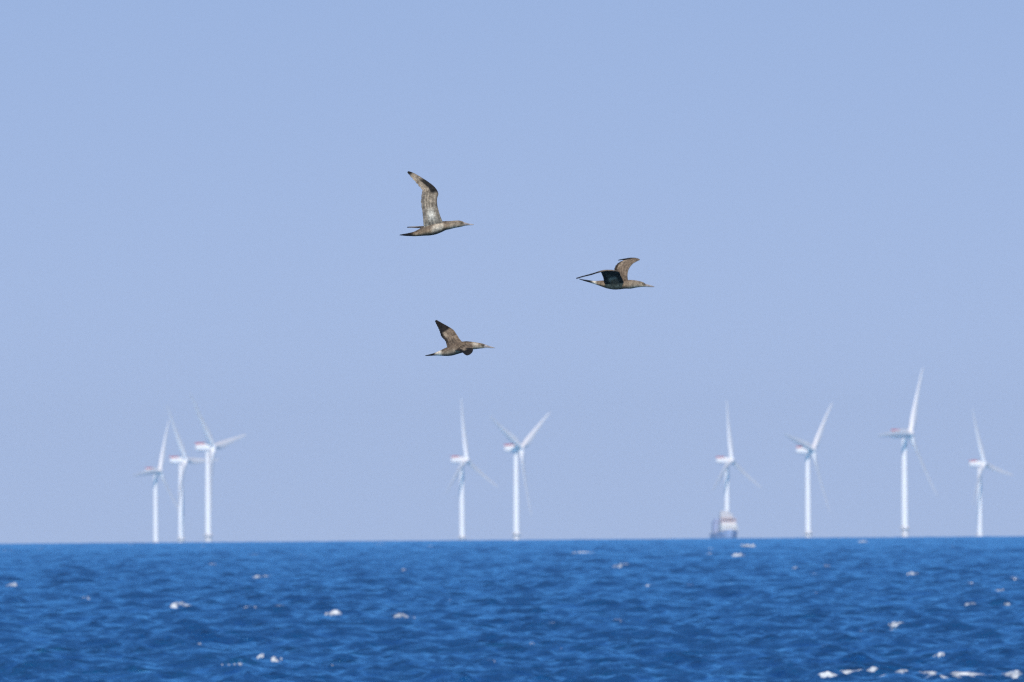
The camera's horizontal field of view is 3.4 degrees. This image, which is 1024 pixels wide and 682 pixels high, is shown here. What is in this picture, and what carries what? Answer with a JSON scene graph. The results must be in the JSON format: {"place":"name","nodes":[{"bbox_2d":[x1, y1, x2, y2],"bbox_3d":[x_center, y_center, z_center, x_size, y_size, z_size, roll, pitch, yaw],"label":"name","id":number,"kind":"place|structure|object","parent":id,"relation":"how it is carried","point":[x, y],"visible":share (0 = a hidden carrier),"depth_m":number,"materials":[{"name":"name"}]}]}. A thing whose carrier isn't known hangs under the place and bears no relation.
{"place":"outdoors","nodes":[
{"label":"outdoors","id":0,"kind":"place"},
{"bbox_2d":[400,171,473,235],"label":"gannet","id":1,"kind":"object","parent":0,"point":[433,223],"visible":1,"depth_m":219.97,"materials":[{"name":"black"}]},
{"bbox_2d":[425,320,493,355],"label":"gannet","id":2,"kind":"object","parent":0,"point":[455,344],"visible":1,"depth_m":225.99,"materials":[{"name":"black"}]},
{"bbox_2d":[0,536,1023,681],"bbox_3d":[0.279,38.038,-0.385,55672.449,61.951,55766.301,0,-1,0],"label":"sea","id":3,"kind":"structure","parent":0,"point":[762,610],"depth_m":1352.93,"materials":[{"name":"liquid"}]},
{"bbox_2d":[134,420,177,541],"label":"wind turbine","id":4,"kind":"object","parent":3,"relation":"in","point":[154,470],"visible":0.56,"depth_m":23057.77,"materials":[{"name":"grey metal"}]},
{"bbox_2d":[167,406,217,541],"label":"wind turbine","id":5,"kind":"object","parent":3,"relation":"in","point":[183,461],"visible":0.94,"depth_m":20897.96,"materials":[{"name":"grey metal"}]},
{"bbox_2d":[190,393,245,541],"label":"wind turbine","id":6,"kind":"object","parent":3,"relation":"in","point":[211,446],"visible":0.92,"depth_m":18682.19,"materials":[{"name":"grey metal"}]},
{"bbox_2d":[447,398,497,539],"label":"wind turbine","id":7,"kind":"object","parent":3,"relation":"in","point":[464,460],"visible":0.95,"depth_m":21206.79,"materials":[{"name":"grey metal"}]},
{"bbox_2d":[4,541,1018,677],"bbox_3d":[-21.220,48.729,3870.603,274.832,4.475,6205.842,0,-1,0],"label":"sea foam","id":8,"kind":"object","parent":3,"relation":"on","point":[824,674],"visible":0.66,"depth_m":888.91,"materials":[{"name":"white"}]},
{"bbox_2d":[490,412,549,539],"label":"wind turbine","id":9,"kind":"object","parent":3,"relation":"in","point":[516,446],"visible":0.94,"depth_m":19258.48,"materials":[{"name":"grey metal"}]},
{"bbox_2d":[710,511,736,537],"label":"service vessel","id":10,"kind":"object","parent":3,"relation":"on","point":[724,525],"visible":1,"depth_m":15481.83,"materials":[{"name":"white metal"}]},
{"bbox_2d":[713,402,761,512],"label":"wind turbine","id":11,"kind":"object","parent":3,"relation":"in","point":[727,461],"visible":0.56,"depth_m":21667.91,"materials":[{"name":"grey metal"}]},
{"bbox_2d":[784,403,831,537],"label":"wind turbine","id":12,"kind":"object","parent":3,"relation":"in","point":[806,448],"visible":0.91,"depth_m":19915.16,"materials":[{"name":"grey metal"}]},
{"bbox_2d":[878,368,937,536],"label":"wind turbine","id":13,"kind":"object","parent":3,"relation":"in","point":[902,433],"visible":0.95,"depth_m":17487.02,"materials":[{"name":"grey metal"}]},
{"bbox_2d":[969,409,1012,535],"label":"wind turbine","id":14,"kind":"object","parent":3,"relation":"in","point":[982,464],"visible":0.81,"depth_m":22756.32,"materials":[{"name":"grey metal"}]},
{"bbox_2d":[0,0,1023,543],"label":"sky","id":15,"kind":"structure","parent":0,"point":[820,203],"materials":[{"name":"blue"}]},
{"bbox_2d":[576,258,653,289],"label":"gannet","id":16,"kind":"object","parent":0,"point":[616,278],"visible":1,"depth_m":213.98,"materials":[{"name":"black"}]}
]}

